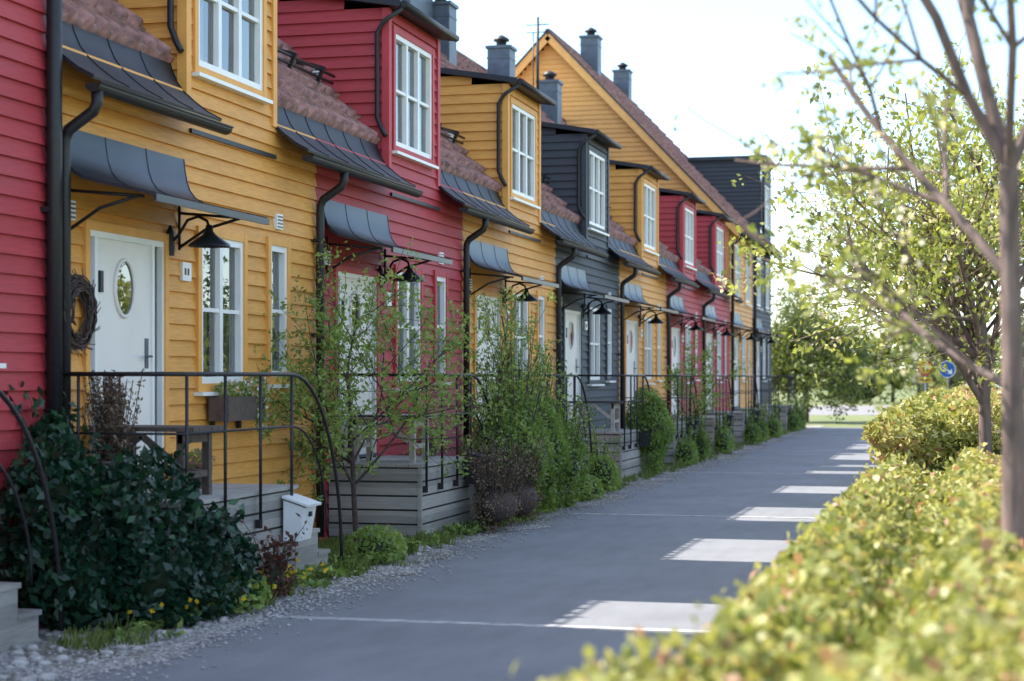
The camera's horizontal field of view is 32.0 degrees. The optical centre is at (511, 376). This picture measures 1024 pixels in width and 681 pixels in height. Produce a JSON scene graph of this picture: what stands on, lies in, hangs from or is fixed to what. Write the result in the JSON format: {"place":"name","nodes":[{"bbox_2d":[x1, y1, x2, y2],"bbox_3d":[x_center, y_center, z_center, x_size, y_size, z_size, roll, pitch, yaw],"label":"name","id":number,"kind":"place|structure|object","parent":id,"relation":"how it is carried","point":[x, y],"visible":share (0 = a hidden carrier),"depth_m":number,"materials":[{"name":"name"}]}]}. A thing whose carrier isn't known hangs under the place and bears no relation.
{"place":"outdoors","nodes":[
{"label":"outdoors","id":0,"kind":"place"},
{"bbox_2d":[57,427,878,680],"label":"road","id":1,"kind":"structure","parent":0,"point":[646,571],"depth_m":14.81,"materials":[{"name":"grey asphalt"}]},
{"bbox_2d":[268,436,873,632],"bbox_3d":[5.238,1.776,32.488,4.100,0.009,40.970,0,0,14],"label":"concrete strip","id":2,"kind":"object","parent":1,"relation":"on","point":[493,624],"visible":0.57,"depth_m":12.90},
{"bbox_2d":[433,0,1023,372],"label":"sky","id":3,"kind":"structure","parent":0,"point":[716,56],"materials":[{"name":"white"}]},
{"bbox_2d":[772,380,916,427],"bbox_3d":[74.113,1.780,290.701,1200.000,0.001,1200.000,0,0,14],"label":"ground","id":4,"kind":"structure","parent":0,"point":[849,420],"depth_m":81.89,"materials":[{"name":"green plant"}]},
{"bbox_2d":[0,0,45,614],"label":"walls","id":5,"kind":"structure","parent":4,"relation":"on","point":[22,189],"depth_m":12.94,"materials":[{"name":"red paint"}]},
{"bbox_2d":[40,0,61,441],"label":"sheet metal and gutters","id":6,"kind":"object","parent":5,"relation":"attached to","point":[52,209],"visible":0.67,"depth_m":13.20,"materials":[{"name":"black metal"}]},
{"bbox_2d":[45,45,316,527],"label":"walls","id":7,"kind":"structure","parent":4,"relation":"on","point":[220,174],"depth_m":16.45,"materials":[{"name":"yellow paint"}]},
{"bbox_2d":[63,268,100,356],"bbox_3d":[-3.314,-0.489,13.619,0.107,0.683,0.682,0,0,14],"label":"twig wreath","id":8,"kind":"object","parent":7,"relation":"attached to","point":[83,288],"visible":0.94,"depth_m":13.70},
{"bbox_2d":[81,220,168,482],"bbox_3d":[-3.176,-0.155,14.561,0.171,2.130,1.490,0,0,14],"label":"front door","id":9,"kind":"structure","parent":7,"relation":"attached to","point":[125,269],"depth_m":14.66,"materials":[{"name":"white paint"}]},
{"bbox_2d":[45,15,276,423],"bbox_3d":[-4.755,-3.330,16.070,5.485,10.020,4.646,0,0,14],"label":"sheet metal and gutters","id":10,"kind":"object","parent":7,"relation":"attached to","point":[160,177],"visible":0.93,"depth_m":14.18,"materials":[{"name":"black metal"}]},
{"bbox_2d":[71,0,290,395],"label":"window frames","id":11,"kind":"structure","parent":7,"relation":"attached to","point":[220,31],"depth_m":16.80,"materials":[{"name":"white wood"}]},
{"bbox_2d":[118,0,276,127],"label":"dormer","id":12,"kind":"object","parent":7,"relation":"on","point":[168,22],"visible":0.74,"depth_m":15.76,"materials":[{"name":"yellow paint"}]},
{"bbox_2d":[166,215,229,255],"bbox_3d":[-2.659,-1.212,15.267,0.550,0.344,0.359,0,0,37],"label":"wall lamp","id":13,"kind":"object","parent":7,"relation":"attached to","point":[208,238],"visible":1,"depth_m":15.21,"materials":[{"name":"black metal"}]},
{"bbox_2d":[315,138,463,541],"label":"walls","id":14,"kind":"structure","parent":4,"relation":"on","point":[432,231],"depth_m":22.00,"materials":[{"name":"red paint"}]},
{"bbox_2d":[332,265,379,460],"bbox_3d":[-1.780,-0.155,20.036,0.171,2.130,1.490,0,0,14],"label":"front door","id":15,"kind":"structure","parent":14,"relation":"attached to","point":[353,274],"depth_m":20.14,"materials":[{"name":"white paint"}]},
{"bbox_2d":[276,48,451,536],"bbox_3d":[-3.531,-3.330,20.871,5.485,10.020,5.616,0,0,14],"label":"sheet metal and gutters","id":16,"kind":"object","parent":14,"relation":"attached to","point":[353,223],"visible":0.91,"depth_m":19.27,"materials":[{"name":"black metal"}]},
{"bbox_2d":[277,0,459,186],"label":"dormer","id":17,"kind":"object","parent":14,"relation":"on","point":[347,44],"visible":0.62,"depth_m":21.27,"materials":[{"name":"red paint"}]},
{"bbox_2d":[324,25,450,390],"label":"window frames","id":18,"kind":"structure","parent":14,"relation":"attached to","point":[407,104],"depth_m":22.29,"materials":[{"name":"white wood"}]},
{"bbox_2d":[377,258,424,287],"bbox_3d":[-1.263,-1.212,20.742,0.550,0.344,0.359,0,0,37],"label":"wall lamp","id":19,"kind":"object","parent":14,"relation":"attached to","point":[407,275],"visible":0.85,"depth_m":20.66,"materials":[{"name":"black metal"}]},
{"bbox_2d":[0,425,824,680],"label":"gravel verge","id":20,"kind":"structure","parent":4,"relation":"on","point":[41,651],"depth_m":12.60,"materials":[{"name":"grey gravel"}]},
{"bbox_2d":[0,389,63,651],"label":"wooden deck","id":21,"kind":"structure","parent":20,"relation":"on","point":[19,626],"depth_m":11.68,"materials":[{"name":"grey wood"}]},
{"bbox_2d":[0,380,261,631],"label":"laurel bush","id":22,"kind":"object","parent":20,"relation":"on","point":[123,545],"visible":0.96,"depth_m":12.42,"materials":[{"name":"green plant"}]},
{"bbox_2d":[62,372,342,578],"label":"wooden deck","id":23,"kind":"structure","parent":20,"relation":"on","point":[263,504],"depth_m":14.54,"materials":[{"name":"grey wood"}]},
{"bbox_2d":[80,369,145,484],"bbox_3d":[-3.005,0.433,13.485,0.475,0.994,0.365,0,0,14],"label":"potted heather","id":24,"kind":"object","parent":23,"relation":"on","point":[112,407],"visible":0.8,"depth_m":13.44,"materials":[{"name":"plant"}]},
{"bbox_2d":[89,425,223,494],"bbox_3d":[-2.764,0.657,13.909,0.870,0.545,0.590,0,0,14],"label":"garden table","id":25,"kind":"object","parent":23,"relation":"on","point":[205,473],"visible":0.45,"depth_m":13.80,"materials":[{"name":"brown wood"}]},
{"bbox_2d":[189,447,215,488],"bbox_3d":[-2.617,0.760,14.857,0.289,0.341,0.287,0,0,1],"label":"flower pot","id":26,"kind":"object","parent":23,"relation":"on","point":[195,463],"visible":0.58,"depth_m":14.78,"materials":[{"name":"ceramic"}]},
{"bbox_2d":[209,376,269,439],"bbox_3d":[-2.489,0.274,16.434,0.316,0.639,0.919,0,0,14],"label":"window box planter","id":27,"kind":"object","parent":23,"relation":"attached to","point":[241,406],"visible":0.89,"depth_m":16.34,"materials":[{"name":"grey wood"}]},
{"bbox_2d":[282,493,321,540],"bbox_3d":[-1.780,1.190,15.108,0.241,0.380,0.320,0,0,14],"label":"mailbox","id":28,"kind":"object","parent":23,"relation":"attached to","point":[304,507],"visible":0.95,"depth_m":14.99,"materials":[{"name":"white paint"}]},
{"bbox_2d":[240,513,307,598],"bbox_3d":[-1.968,1.442,14.194,0.584,0.683,0.724,0,0,14],"label":"red perennial","id":29,"kind":"object","parent":20,"relation":"on","point":[273,572],"visible":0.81,"depth_m":14.15,"materials":[{"name":"brown plant"}]},
{"bbox_2d":[92,478,629,640],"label":"weed leaves","id":30,"kind":"object","parent":20,"relation":"on","point":[342,571],"visible":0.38,"depth_m":15.80,"materials":[{"name":"green plant"}]},
{"bbox_2d":[318,532,435,570],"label":"verge grass","id":31,"kind":"structure","parent":20,"relation":"on","point":[332,543],"depth_m":17.96,"materials":[{"name":"green plant"}]},
{"bbox_2d":[253,236,501,543],"bbox_3d":[-1.581,0.165,18.009,2.950,3.233,2.525,0,0,-9],"label":"rowan tree","id":32,"kind":"object","parent":20,"relation":"on","point":[335,335],"visible":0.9,"depth_m":17.91,"materials":[{"name":"green plant"}]},
{"bbox_2d":[328,373,493,538],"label":"wooden deck","id":33,"kind":"structure","parent":20,"relation":"on","point":[402,494],"depth_m":19.07,"materials":[{"name":"grey wood"}]},
{"bbox_2d":[352,414,437,462],"bbox_3d":[-1.319,0.672,19.578,0.870,0.515,0.590,0,0,14],"label":"garden table","id":34,"kind":"object","parent":33,"relation":"on","point":[412,454],"visible":0.45,"depth_m":19.39,"materials":[{"name":"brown wood"}]},
{"bbox_2d":[46,426,806,652],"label":"grass tufts","id":35,"kind":"object","parent":20,"relation":"on","point":[95,644],"visible":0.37,"depth_m":15.69,"materials":[{"name":"green plant"}]},
{"bbox_2d":[458,426,549,532],"bbox_3d":[-0.005,1.172,20.988,0.924,1.205,2.458,0,0,14],"label":"dry shrub","id":36,"kind":"object","parent":20,"relation":"on","point":[499,503],"visible":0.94,"depth_m":20.35,"materials":[{"name":"brown plant"}]},
{"bbox_2d":[455,283,564,424],"bbox_3d":[-0.127,0.285,22.567,1.356,2.991,1.883,0,0,14],"label":"rowan tree","id":37,"kind":"object","parent":20,"relation":"on","point":[514,324],"visible":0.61,"depth_m":22.76,"materials":[{"name":"green plant"}]},
{"bbox_2d":[459,345,598,523],"bbox_3d":[0.185,0.691,22.811,1.219,2.196,4.394,0,0,14],"label":"green shrub","id":38,"kind":"object","parent":20,"relation":"on","point":[515,412],"visible":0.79,"depth_m":22.22,"materials":[{"name":"green plant"}]},
{"bbox_2d":[474,374,592,501],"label":"wooden deck","id":39,"kind":"structure","parent":20,"relation":"on","point":[581,383],"depth_m":26.07,"materials":[{"name":"grey wood"}]},
{"bbox_2d":[580,418,625,491],"bbox_3d":[1.451,1.211,27.712,0.859,1.148,1.566,0,0,14],"label":"border shrub","id":40,"kind":"object","parent":20,"relation":"on","point":[604,471],"visible":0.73,"depth_m":27.26,"materials":[{"name":"green plant"}]},
{"bbox_2d":[561,375,654,481],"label":"wooden deck","id":41,"kind":"structure","parent":20,"relation":"on","point":[628,460],"depth_m":30.32,"materials":[{"name":"grey wood"}]},
{"bbox_2d":[570,402,625,431],"bbox_3d":[1.460,0.672,30.479,0.870,0.515,0.590,0,0,14],"label":"garden table","id":42,"kind":"object","parent":41,"relation":"on","point":[615,405],"visible":0.65,"depth_m":30.21,"materials":[{"name":"grey wood"}]},
{"bbox_2d":[625,386,675,475],"bbox_3d":[2.464,0.973,31.951,0.954,1.609,1.391,0,0,14],"label":"round shrub","id":43,"kind":"object","parent":20,"relation":"on","point":[656,416],"visible":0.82,"depth_m":31.67,"materials":[{"name":"green plant"}]},
{"bbox_2d":[625,375,699,463],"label":"wooden deck","id":44,"kind":"structure","parent":20,"relation":"on","point":[671,452],"depth_m":35.77,"materials":[{"name":"grey wood"}]},
{"bbox_2d":[670,410,698,465],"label":"border shrub","id":45,"kind":"object","parent":20,"relation":"on","point":[684,451],"visible":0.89,"depth_m":35.38,"materials":[{"name":"green plant"}]},
{"bbox_2d":[683,400,712,460],"bbox_3d":[3.923,1.129,37.697,0.649,1.314,1.578,0,0,14],"label":"border shrub","id":46,"kind":"object","parent":20,"relation":"on","point":[703,444],"visible":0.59,"depth_m":37.28,"materials":[{"name":"green plant"}]},
{"bbox_2d":[671,375,733,451],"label":"wooden deck","id":47,"kind":"structure","parent":20,"relation":"on","point":[711,426],"depth_m":40.93,"materials":[{"name":"grey wood"}]},
{"bbox_2d":[657,328,751,420],"bbox_3d":[4.015,0.364,37.931,1.872,2.834,1.493,0,0,-30],"label":"rowan tree","id":48,"kind":"object","parent":20,"relation":"on","point":[709,381],"visible":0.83,"depth_m":37.86,"materials":[{"name":"green plant"}]},
{"bbox_2d":[712,409,740,453],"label":"border shrub","id":49,"kind":"object","parent":20,"relation":"on","point":[724,441],"visible":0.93,"depth_m":40.83,"materials":[{"name":"green plant"}]},
{"bbox_2d":[706,375,758,444],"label":"wooden deck","id":50,"kind":"structure","parent":20,"relation":"on","point":[738,426],"depth_m":46.31,"materials":[{"name":"grey wood"}]},
{"bbox_2d":[741,401,765,444],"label":"border shrub","id":51,"kind":"object","parent":20,"relation":"on","point":[753,431],"visible":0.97,"depth_m":46.36,"materials":[{"name":"green plant"}]},
{"bbox_2d":[734,375,779,432],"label":"wooden deck","id":52,"kind":"structure","parent":20,"relation":"on","point":[769,409],"depth_m":52.08,"materials":[{"name":"grey wood"}]},
{"bbox_2d":[764,402,783,437],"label":"border shrub","id":53,"kind":"object","parent":20,"relation":"on","point":[775,427],"visible":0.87,"depth_m":51.65,"materials":[{"name":"green plant"}]},
{"bbox_2d":[757,376,796,430],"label":"wooden deck","id":54,"kind":"structure","parent":20,"relation":"on","point":[785,412],"depth_m":57.41,"materials":[{"name":"grey wood"}]},
{"bbox_2d":[462,192,555,446],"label":"walls","id":55,"kind":"structure","parent":4,"relation":"on","point":[530,258],"depth_m":27.56,"materials":[{"name":"yellow paint"}]},
{"bbox_2d":[472,289,501,441],"bbox_3d":[-0.384,-0.155,25.511,0.171,2.130,1.490,0,0,14],"label":"front door","id":56,"kind":"structure","parent":55,"relation":"attached to","point":[492,297],"depth_m":25.34,"materials":[{"name":"white paint"}]},
{"bbox_2d":[440,67,556,222],"bbox_3d":[-1.105,-3.693,27.918,3.185,2.547,2.300,0,0,14],"label":"dormer","id":57,"kind":"object","parent":55,"relation":"on","point":[475,109],"visible":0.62,"depth_m":26.72,"materials":[{"name":"yellow paint"}]},
{"bbox_2d":[439,123,558,449],"bbox_3d":[-2.135,-3.330,26.346,5.485,10.020,5.616,0,0,14],"label":"sheet metal and gutters","id":58,"kind":"object","parent":55,"relation":"attached to","point":[486,256],"visible":0.85,"depth_m":24.58,"materials":[{"name":"black metal"}]},
{"bbox_2d":[470,97,545,387],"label":"window frames","id":59,"kind":"structure","parent":55,"relation":"attached to","point":[525,113],"depth_m":27.75,"materials":[{"name":"white wood"}]},
{"bbox_2d":[555,226,619,428],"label":"walls","id":60,"kind":"structure","parent":4,"relation":"on","point":[602,278],"depth_m":33.27,"materials":[{"name":"grey paint"}]},
{"bbox_2d":[562,305,582,428],"bbox_3d":[1.012,-0.155,30.985,0.171,2.130,1.490,0,0,14],"label":"front door","id":61,"kind":"structure","parent":60,"relation":"attached to","point":[572,334],"depth_m":31.05,"materials":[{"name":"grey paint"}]},
{"bbox_2d":[541,122,621,247],"bbox_3d":[0.291,-3.693,33.393,3.185,2.547,2.300,0,0,14],"label":"dormer","id":62,"kind":"object","parent":60,"relation":"on","point":[564,158],"visible":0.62,"depth_m":32.16,"materials":[{"name":"grey paint"}]},
{"bbox_2d":[540,172,628,412],"bbox_3d":[-0.428,-3.330,31.082,5.292,10.020,5.360,0,0,-7],"label":"sheet metal and gutters","id":63,"kind":"object","parent":60,"relation":"on","point":[572,277],"visible":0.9,"depth_m":30.06,"materials":[{"name":"black metal"}]},
{"bbox_2d":[561,144,615,385],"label":"window frames","id":64,"kind":"structure","parent":60,"relation":"attached to","point":[597,187],"depth_m":33.24,"materials":[{"name":"white wood"}]},
{"bbox_2d":[619,249,666,405],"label":"walls","id":65,"kind":"structure","parent":4,"relation":"on","point":[653,291],"depth_m":38.76,"materials":[{"name":"yellow paint"}]},
{"bbox_2d":[433,0,678,428],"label":"sheet metal and gutters","id":66,"kind":"object","parent":65,"relation":"on","point":[444,13],"visible":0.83,"depth_m":36.32,"materials":[{"name":"black metal"}]},
{"bbox_2d":[625,316,638,420],"bbox_3d":[2.407,-0.155,36.460,0.171,2.130,1.490,0,0,14],"label":"front door","id":67,"kind":"structure","parent":65,"relation":"attached to","point":[631,345],"depth_m":36.52,"materials":[{"name":"white paint"}]},
{"bbox_2d":[609,160,669,264],"bbox_3d":[1.687,-3.693,38.868,3.185,2.547,2.300,0,0,14],"label":"dormer","id":68,"kind":"object","parent":65,"relation":"on","point":[626,194],"visible":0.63,"depth_m":37.63,"materials":[{"name":"yellow paint"}]},
{"bbox_2d":[640,178,662,384],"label":"window frames","id":69,"kind":"structure","parent":65,"relation":"attached to","point":[649,221],"depth_m":38.71,"materials":[{"name":"white wood"}]},
{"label":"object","id":70,"kind":"object","parent":65,"relation":"on","visible":0},
{"bbox_2d":[440,52,663,255],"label":"roof tiles","id":71,"kind":"object","parent":70,"relation":"on","point":[617,228],"visible":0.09,"depth_m":37.34,"materials":[{"name":"tile"}]},
{"bbox_2d":[665,267,701,416],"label":"walls","id":72,"kind":"structure","parent":4,"relation":"on","point":[692,301],"depth_m":44.13,"materials":[{"name":"red paint"}]},
{"bbox_2d":[485,35,715,415],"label":"sheet metal and gutters","id":73,"kind":"object","parent":72,"relation":"attached to","point":[501,60],"visible":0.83,"depth_m":42.64,"materials":[{"name":"black metal"}]},
{"bbox_2d":[671,324,680,415],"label":"front door","id":74,"kind":"structure","parent":72,"relation":"attached to","point":[675,344],"depth_m":42.03,"materials":[{"name":"white paint"}]},
{"bbox_2d":[659,188,705,278],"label":"dormer","id":75,"kind":"object","parent":72,"relation":"on","point":[671,219],"visible":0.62,"depth_m":43.09,"materials":[{"name":"red paint"}]},
{"bbox_2d":[681,203,700,383],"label":"window frames","id":76,"kind":"structure","parent":72,"relation":"attached to","point":[689,237],"depth_m":44.17,"materials":[{"name":"white wood"}]},
{"bbox_2d":[701,279,729,411],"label":"walls","id":77,"kind":"structure","parent":4,"relation":"on","point":[722,309],"depth_m":49.88,"materials":[{"name":"red paint"}]},
{"bbox_2d":[515,30,743,287],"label":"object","id":78,"kind":"structure","parent":77,"relation":"on","point":[589,100],"depth_m":52.47,"materials":[{"name":"paint"}]},
{"bbox_2d":[539,70,743,414],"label":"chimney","id":79,"kind":"object","parent":77,"relation":"attached to","point":[550,86],"visible":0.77,"depth_m":48.22,"materials":[{"name":"black metal"}]},
{"bbox_2d":[696,209,733,289],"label":"dormer","id":80,"kind":"object","parent":77,"relation":"on","point":[706,221],"visible":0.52,"depth_m":48.56,"materials":[{"name":"red paint"}]},
{"bbox_2d":[714,223,727,382],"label":"window frames","id":81,"kind":"structure","parent":77,"relation":"attached to","point":[719,259],"depth_m":49.64,"materials":[{"name":"white wood"}]},
{"bbox_2d":[685,155,776,241],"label":"gable wall","id":82,"kind":"structure","parent":4,"relation":"on","point":[719,173],"depth_m":59.71,"materials":[{"name":"grey paint"}]},
{"bbox_2d":[729,230,752,410],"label":"walls","id":83,"kind":"structure","parent":4,"relation":"on","point":[744,312],"depth_m":54.80,"materials":[{"name":"paint"}]},
{"bbox_2d":[517,28,754,243],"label":"roof trim","id":84,"kind":"structure","parent":83,"relation":"on","point":[553,33],"depth_m":53.56,"materials":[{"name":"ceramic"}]},
{"bbox_2d":[555,36,762,242],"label":"roof tiles","id":85,"kind":"object","parent":84,"relation":"on","point":[653,133],"visible":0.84,"depth_m":54.17,"materials":[{"name":"tile"}]},
{"bbox_2d":[579,27,766,410],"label":"sheet metal and gutters","id":86,"kind":"object","parent":83,"relation":"on","point":[590,48],"visible":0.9,"depth_m":55.99,"materials":[{"name":"black metal"}]},
{"bbox_2d":[729,243,752,381],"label":"window frames","id":87,"kind":"structure","parent":83,"relation":"attached to","point":[747,298],"depth_m":55.06,"materials":[{"name":"white wood"}]},
{"bbox_2d":[752,244,771,406],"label":"walls","id":88,"kind":"structure","parent":4,"relation":"on","point":[764,317],"depth_m":60.27,"materials":[{"name":"grey paint"}]},
{"bbox_2d":[601,72,774,255],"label":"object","id":89,"kind":"structure","parent":88,"relation":"on","point":[614,83],"depth_m":60.85,"materials":[{"name":"tile"}]},
{"bbox_2d":[601,73,779,253],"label":"roof tiles","id":90,"kind":"object","parent":89,"relation":"on","point":[632,103],"visible":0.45,"depth_m":59.58,"materials":[{"name":"tile"}]},
{"bbox_2d":[612,62,784,406],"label":"chimney","id":91,"kind":"object","parent":88,"relation":"on","point":[622,77],"visible":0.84,"depth_m":59.25,"materials":[{"name":"black metal"}]},
{"bbox_2d":[753,183,771,381],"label":"window frames","id":92,"kind":"structure","parent":88,"relation":"attached to","point":[767,310],"depth_m":60.66,"materials":[{"name":"white wood"}]},
{"bbox_2d":[511,442,1023,680],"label":"clipped hedge","id":93,"kind":"object","parent":4,"relation":"on","point":[892,568],"visible":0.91,"depth_m":5.66,"materials":[{"name":"green plant"}]},
{"bbox_2d":[771,269,881,423],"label":"linden tree","id":94,"kind":"object","parent":4,"relation":"on","point":[803,369],"visible":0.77,"depth_m":68.60,"materials":[{"name":"green plant"}]},
{"bbox_2d":[672,0,1023,575],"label":"cherry tree","id":95,"kind":"object","parent":4,"relation":"on","point":[1005,148],"visible":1,"depth_m":7.22,"materials":[{"name":"green plant"}]},
{"bbox_2d":[712,35,1023,457],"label":"cherry tree","id":96,"kind":"object","parent":4,"relation":"on","point":[979,215],"visible":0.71,"depth_m":15.27,"materials":[{"name":"green plant"}]},
{"bbox_2d":[774,316,1023,401],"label":"distant trees","id":97,"kind":"object","parent":4,"relation":"on","point":[873,358],"visible":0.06,"depth_m":123.52,"materials":[{"name":"green plant"}]},
{"bbox_2d":[811,358,1001,403],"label":"roadside shrub","id":98,"kind":"object","parent":4,"relation":"on","point":[883,387],"visible":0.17,"depth_m":115.32,"materials":[{"name":"green plant"}]},
{"bbox_2d":[790,66,1023,377],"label":"cherry tree","id":99,"kind":"object","parent":4,"relation":"on","point":[990,156],"visible":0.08,"depth_m":23.95,"materials":[{"name":"green plant"}]},
{"bbox_2d":[860,381,1001,475],"bbox_3d":[8.779,0.916,29.152,4.666,1.727,27.234,0,0,14],"label":"clipped hedge","id":100,"kind":"object","parent":4,"relation":"on","point":[933,428],"visible":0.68,"depth_m":16.67,"materials":[{"name":"green plant"}]},
{"bbox_2d":[878,310,999,388],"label":"linden tree","id":101,"kind":"object","parent":4,"relation":"on","point":[920,343],"visible":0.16,"depth_m":104.58,"materials":[{"name":"green plant"}]},
{"bbox_2d":[799,405,893,414],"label":"cross street","id":102,"kind":"structure","parent":0,"point":[862,410],"depth_m":93.81,"materials":[{"name":"grey asphalt"}]},
{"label":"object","id":103,"kind":"object","parent":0,"visible":0},
{"bbox_2d":[62,0,309,115],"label":"roof tiles","id":104,"kind":"object","parent":103,"relation":"on","point":[116,21],"visible":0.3,"depth_m":14.98,"materials":[{"name":"tile"}]},
{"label":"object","id":105,"kind":"object","parent":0,"visible":0},
{"bbox_2d":[277,37,456,173],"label":"roof tiles","id":106,"kind":"object","parent":105,"relation":"attached to","point":[328,107],"visible":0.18,"depth_m":20.20,"materials":[{"name":"tile"}]},
{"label":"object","id":107,"kind":"object","parent":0,"visible":0},
{"bbox_2d":[440,129,549,211],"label":"roof tiles","id":108,"kind":"object","parent":107,"relation":"attached to","point":[469,169],"visible":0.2,"depth_m":25.79,"materials":[{"name":"tile"}]},
{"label":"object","id":109,"kind":"object","parent":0,"visible":0},
{"bbox_2d":[440,61,614,236],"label":"roof tiles","id":110,"kind":"object","parent":109,"relation":"attached to","point":[558,207],"visible":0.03,"depth_m":31.29,"materials":[{"name":"tile"}]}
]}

